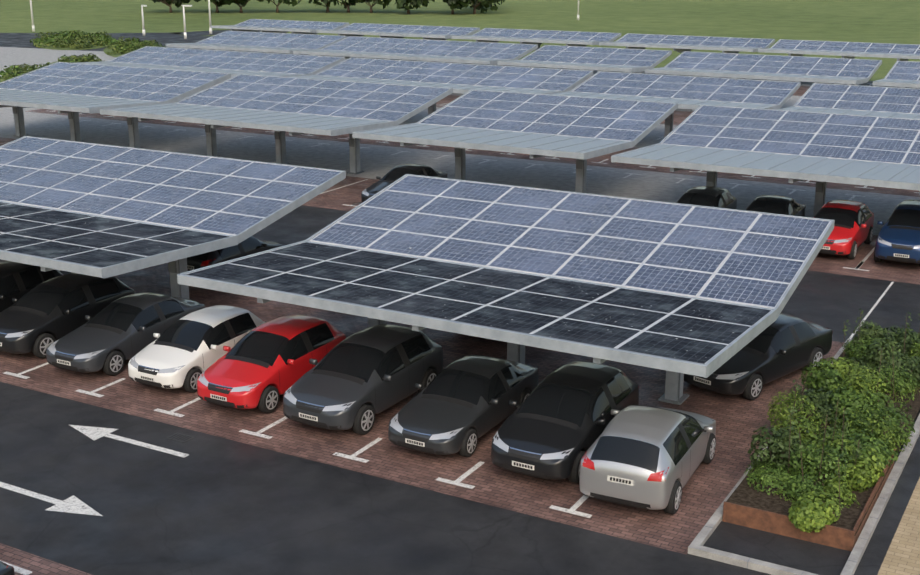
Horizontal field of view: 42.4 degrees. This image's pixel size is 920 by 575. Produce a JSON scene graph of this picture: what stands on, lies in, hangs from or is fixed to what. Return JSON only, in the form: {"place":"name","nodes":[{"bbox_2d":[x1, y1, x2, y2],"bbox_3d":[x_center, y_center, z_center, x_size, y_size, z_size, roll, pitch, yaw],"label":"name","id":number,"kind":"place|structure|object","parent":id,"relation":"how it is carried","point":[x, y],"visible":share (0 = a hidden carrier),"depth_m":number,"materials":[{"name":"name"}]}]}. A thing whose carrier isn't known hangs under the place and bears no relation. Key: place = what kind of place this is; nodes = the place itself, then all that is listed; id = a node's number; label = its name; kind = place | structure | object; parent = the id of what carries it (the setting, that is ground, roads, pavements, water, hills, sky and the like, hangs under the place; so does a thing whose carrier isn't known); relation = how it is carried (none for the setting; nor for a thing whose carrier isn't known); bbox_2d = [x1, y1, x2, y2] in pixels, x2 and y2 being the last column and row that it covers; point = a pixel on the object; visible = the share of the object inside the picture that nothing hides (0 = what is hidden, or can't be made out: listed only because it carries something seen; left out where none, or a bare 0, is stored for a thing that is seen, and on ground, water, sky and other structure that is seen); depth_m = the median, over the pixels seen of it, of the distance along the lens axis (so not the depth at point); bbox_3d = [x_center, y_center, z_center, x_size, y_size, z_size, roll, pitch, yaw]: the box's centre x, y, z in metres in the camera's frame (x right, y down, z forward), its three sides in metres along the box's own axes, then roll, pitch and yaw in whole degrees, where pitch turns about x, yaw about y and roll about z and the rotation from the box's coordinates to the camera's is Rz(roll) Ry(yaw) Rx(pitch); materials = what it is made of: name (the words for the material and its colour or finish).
{"place":"outdoors","nodes":[
{"label":"outdoors","id":0,"kind":"place"},
{"bbox_2d":[0,30,259,37],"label":"access road","id":1,"kind":"structure","parent":0,"point":[196,33],"depth_m":137.68,"materials":[{"name":"grey asphalt"}]},
{"bbox_2d":[141,5,146,35],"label":"lamp","id":2,"kind":"object","parent":1,"relation":"on","point":[143,28],"visible":0.92,"depth_m":135.41,"materials":[{"name":"white metal"}]},
{"bbox_2d":[208,0,211,33],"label":"lamp","id":3,"kind":"object","parent":1,"relation":"on","point":[210,29],"visible":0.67,"depth_m":137.77,"materials":[{"name":"white metal"}]},
{"bbox_2d":[0,33,919,574],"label":"asphalt lot","id":4,"kind":"structure","parent":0,"point":[212,505],"depth_m":22.47,"materials":[{"name":"black asphalt"}]},
{"bbox_2d":[0,30,165,80],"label":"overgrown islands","id":5,"kind":"object","parent":4,"relation":"on","point":[73,39],"visible":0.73,"depth_m":119.79,"materials":[{"name":"green plant"}]},
{"bbox_2d":[181,5,191,38],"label":"lamp","id":6,"kind":"object","parent":4,"relation":"on","point":[185,32],"visible":0.96,"depth_m":131.01,"materials":[{"name":"white metal"}]},
{"bbox_2d":[210,19,348,34],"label":"canopy","id":7,"kind":"object","parent":4,"relation":"on","point":[282,26],"visible":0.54,"depth_m":110.48,"materials":[{"name":"glass"}]},
{"bbox_2d":[316,23,479,62],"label":"canopy","id":8,"kind":"object","parent":4,"relation":"on","point":[403,31],"visible":0.75,"depth_m":104.40,"materials":[{"name":"glass"}]},
{"bbox_2d":[0,47,919,234],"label":"pavement","id":9,"kind":"structure","parent":4,"relation":"on","point":[378,160],"depth_m":58.60,"materials":[{"name":"grey concrete"}]},
{"bbox_2d":[0,42,161,81],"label":"weed island beds","id":10,"kind":"object","parent":9,"relation":"on","point":[106,49],"visible":0.17,"depth_m":118.22,"materials":[{"name":"green plant"}]},
{"bbox_2d":[0,62,230,147],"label":"canopy","id":11,"kind":"object","parent":9,"relation":"on","point":[72,90],"visible":0.94,"depth_m":63.55,"materials":[{"name":"glass"}]},
{"bbox_2d":[77,46,344,91],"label":"canopy","id":12,"kind":"object","parent":9,"relation":"on","point":[234,63],"visible":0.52,"depth_m":76.21,"materials":[{"name":"glass"}]},
{"bbox_2d":[166,31,346,53],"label":"canopy","id":13,"kind":"object","parent":9,"relation":"on","point":[269,42],"visible":0.65,"depth_m":91.59,"materials":[{"name":"glass"}]},
{"bbox_2d":[100,74,452,173],"bbox_3d":[-8.576,-7.650,56.861,13.120,3.511,10.296,9,18,28],"label":"canopy","id":14,"kind":"object","parent":9,"relation":"on","point":[280,106],"visible":0.92,"depth_m":56.80,"materials":[{"name":"glass"}]},
{"bbox_2d":[293,36,537,64],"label":"canopy","id":15,"kind":"object","parent":9,"relation":"on","point":[480,53],"visible":0.75,"depth_m":84.69,"materials":[{"name":"glass"}]},
{"bbox_2d":[288,57,592,114],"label":"canopy","id":16,"kind":"object","parent":9,"relation":"on","point":[461,78],"visible":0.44,"depth_m":68.17,"materials":[{"name":"glass"}]},
{"bbox_2d":[352,89,677,192],"bbox_3d":[2.593,-5.900,50.857,10.320,3.511,10.296,9,18,28],"label":"canopy","id":17,"kind":"object","parent":9,"relation":"on","point":[581,130],"visible":0.9,"depth_m":50.96,"materials":[{"name":"glass"}]},
{"bbox_2d":[452,28,620,69],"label":"canopy","id":18,"kind":"object","parent":9,"relation":"on","point":[540,37],"visible":0.77,"depth_m":98.14,"materials":[{"name":"glass"}]},
{"bbox_2d":[497,45,671,72],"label":"canopy","id":19,"kind":"object","parent":9,"relation":"on","point":[597,58],"visible":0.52,"depth_m":78.81,"materials":[{"name":"glass"}]},
{"bbox_2d":[549,71,800,137],"bbox_3d":[10.944,-8.886,61.366,11.220,3.363,7.320,9,18,28],"label":"canopy","id":20,"kind":"object","parent":9,"relation":"on","point":[690,92],"visible":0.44,"depth_m":61.66,"materials":[{"name":"glass"}]},
{"bbox_2d":[599,33,774,78],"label":"canopy","id":21,"kind":"object","parent":9,"relation":"on","point":[680,43],"visible":0.67,"depth_m":92.08,"materials":[{"name":"glass"}]},
{"bbox_2d":[645,51,881,111],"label":"canopy","id":22,"kind":"object","parent":9,"relation":"on","point":[825,70],"visible":0.79,"depth_m":73.04,"materials":[{"name":"glass"}]},
{"bbox_2d":[611,105,919,216],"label":"canopy","id":23,"kind":"object","parent":9,"relation":"on","point":[821,149],"visible":0.92,"depth_m":45.63,"materials":[{"name":"glass"}]},
{"bbox_2d":[758,39,919,87],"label":"canopy","id":24,"kind":"object","parent":9,"relation":"on","point":[899,52],"visible":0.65,"depth_m":86.69,"materials":[{"name":"glass"}]},
{"bbox_2d":[778,83,919,118],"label":"canopy","id":25,"kind":"object","parent":9,"relation":"on","point":[895,102],"visible":0.6,"depth_m":57.73,"materials":[{"name":"glass"}]},
{"bbox_2d":[872,61,919,88],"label":"canopy","id":26,"kind":"object","parent":9,"relation":"on","point":[903,74],"visible":0.79,"depth_m":69.44,"materials":[{"name":"glass"}]},
{"bbox_2d":[0,74,919,574],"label":"brick bays","id":27,"kind":"object","parent":4,"relation":"on","point":[708,488],"visible":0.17,"depth_m":27.09,"materials":[{"name":"brown brick"}]},
{"bbox_2d":[0,561,14,574],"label":"car","id":28,"kind":"object","parent":27,"relation":"on","point":[6,569],"visible":1,"depth_m":18.53,"materials":[{"name":"grey paint"}]},
{"bbox_2d":[0,261,62,311],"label":"car","id":29,"kind":"object","parent":27,"relation":"on","point":[18,280],"visible":0.33,"depth_m":32.96,"materials":[{"name":"grey paint"}]},
{"bbox_2d":[0,273,134,358],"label":"car","id":30,"kind":"object","parent":27,"relation":"on","point":[39,319],"visible":0.83,"depth_m":31.13,"materials":[{"name":"grey paint"}]},
{"bbox_2d":[46,292,204,375],"bbox_3d":[-8.612,1.050,30.759,2.039,1.411,4.455,9,18,27],"label":"car","id":31,"kind":"object","parent":27,"relation":"on","point":[110,338],"visible":0.77,"depth_m":29.91,"materials":[{"name":"grey paint"}]},
{"bbox_2d":[0,136,345,298],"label":"canopy","id":32,"kind":"object","parent":27,"relation":"on","point":[93,209],"visible":0.85,"depth_m":35.65,"materials":[{"name":"glass"}]},
{"bbox_2d":[128,305,264,392],"bbox_3d":[-6.485,1.432,29.443,1.985,1.416,3.714,9,18,28],"label":"car","id":33,"kind":"object","parent":27,"relation":"on","point":[186,351],"visible":0.83,"depth_m":28.64,"materials":[{"name":"white paint"}]},
{"bbox_2d":[187,236,283,270],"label":"car","id":34,"kind":"object","parent":27,"relation":"on","point":[250,245],"visible":0.35,"depth_m":36.71,"materials":[{"name":"grey paint"}]},
{"bbox_2d":[197,314,345,412],"bbox_3d":[-4.465,1.716,28.278,2.064,1.523,3.993,9,18,28],"label":"car","id":35,"kind":"object","parent":27,"relation":"on","point":[263,367],"visible":0.94,"depth_m":27.45,"materials":[{"name":"red paint"}]},
{"bbox_2d":[283,324,442,434],"bbox_3d":[-2.191,1.988,27.182,2.242,1.614,4.233,9,19,29],"label":"car","id":36,"kind":"object","parent":27,"relation":"on","point":[356,382],"visible":0.98,"depth_m":26.39,"materials":[{"name":"grey paint"}]},
{"bbox_2d":[361,164,446,201],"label":"black car","id":37,"kind":"object","parent":27,"relation":"on","point":[394,174],"visible":0.33,"depth_m":48.48,"materials":[{"name":"grey paint"}]},
{"bbox_2d":[0,83,918,574],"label":"road markings","id":38,"kind":"object","parent":27,"relation":"on","point":[76,503],"visible":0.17,"depth_m":25.51,"materials":[{"name":"paint"}]},
{"bbox_2d":[388,355,538,456],"bbox_3d":[0.126,2.435,26.086,2.050,1.368,4.318,9,18,28],"label":"car","id":39,"kind":"object","parent":27,"relation":"on","point":[460,406],"visible":1,"depth_m":25.30,"materials":[{"name":"grey paint"}]},
{"bbox_2d":[177,174,834,404],"bbox_3d":[1.460,0.337,29.460,12.820,3.511,10.296,9,18,28],"label":"canopy","id":40,"kind":"object","parent":27,"relation":"on","point":[676,291],"visible":0.96,"depth_m":28.64,"materials":[{"name":"glass"}]},
{"bbox_2d":[491,361,638,483],"bbox_3d":[2.238,2.699,24.824,2.154,1.568,4.113,9,18,28],"label":"car","id":41,"kind":"object","parent":27,"relation":"on","point":[555,423],"visible":0.9,"depth_m":23.93,"materials":[{"name":"grey paint"}]},
{"bbox_2d":[579,405,715,513],"bbox_3d":[3.840,3.079,23.600,2.120,1.523,3.993,8,18,25],"label":"silver car","id":42,"kind":"object","parent":27,"relation":"on","point":[645,457],"visible":1,"depth_m":22.15,"materials":[{"name":"grey paint"}]},
{"bbox_2d":[676,186,736,208],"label":"dark car","id":43,"kind":"object","parent":27,"relation":"on","point":[713,196],"visible":0.27,"depth_m":43.52,"materials":[{"name":"grey paint"}]},
{"bbox_2d":[684,313,832,399],"bbox_3d":[7.299,1.503,29.155,4.546,1.440,2.140,-15,22,-42],"label":"black car","id":44,"kind":"object","parent":27,"relation":"on","point":[783,344],"visible":0.56,"depth_m":28.29,"materials":[{"name":"grey paint"}]},
{"bbox_2d":[745,195,805,216],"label":"black car","id":45,"kind":"object","parent":27,"relation":"on","point":[777,204],"visible":0.23,"depth_m":42.53,"materials":[{"name":"grey paint"}]},
{"bbox_2d":[813,200,873,258],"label":"red car","id":46,"kind":"object","parent":27,"relation":"on","point":[851,232],"visible":0.73,"depth_m":40.62,"materials":[{"name":"red paint"}]},
{"bbox_2d":[874,200,919,263],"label":"blue car","id":47,"kind":"object","parent":27,"relation":"on","point":[898,239],"visible":1,"depth_m":39.18,"materials":[{"name":"blue paint"}]},
{"bbox_2d":[688,339,919,574],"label":"kerbs","id":48,"kind":"structure","parent":4,"relation":"on","point":[696,547],"depth_m":21.18,"materials":[{"name":"concrete"}]},
{"bbox_2d":[722,449,895,551],"bbox_3d":[6.862,3.825,23.043,2.340,0.420,4.020,9,18,28],"label":"planter edging","id":49,"kind":"object","parent":4,"relation":"on","point":[783,525],"visible":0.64,"depth_m":21.46,"materials":[{"name":"brown metal"}]},
{"bbox_2d":[703,339,919,574],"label":"soil","id":50,"kind":"structure","parent":4,"relation":"on","point":[799,554],"depth_m":21.36,"materials":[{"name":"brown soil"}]},
{"bbox_2d":[745,309,919,532],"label":"planter shrubs","id":51,"kind":"object","parent":50,"relation":"on","point":[843,394],"visible":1,"depth_m":24.42,"materials":[{"name":"green plant"}]},
{"bbox_2d":[0,0,919,80],"bbox_3d":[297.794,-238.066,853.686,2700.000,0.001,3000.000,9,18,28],"label":"ground grass","id":52,"kind":"structure","parent":0,"point":[884,21],"depth_m":168.73,"materials":[{"name":"green plant"}]},
{"bbox_2d":[30,0,34,31],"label":"lamp","id":53,"kind":"object","parent":52,"relation":"on","point":[33,26],"visible":1,"depth_m":141.78,"materials":[{"name":"white metal"}]},
{"bbox_2d":[152,0,504,13],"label":"trees","id":54,"kind":"object","parent":52,"relation":"on","point":[455,4],"visible":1,"depth_m":177.85,"materials":[{"name":"green plant"}]},
{"bbox_2d":[577,0,578,19],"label":"lamp","id":55,"kind":"object","parent":52,"relation":"on","point":[578,11],"visible":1,"depth_m":162.81,"materials":[{"name":"white metal"}]},
{"bbox_2d":[877,477,919,574],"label":"tan path","id":56,"kind":"structure","parent":0,"point":[902,556],"depth_m":21.10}
]}

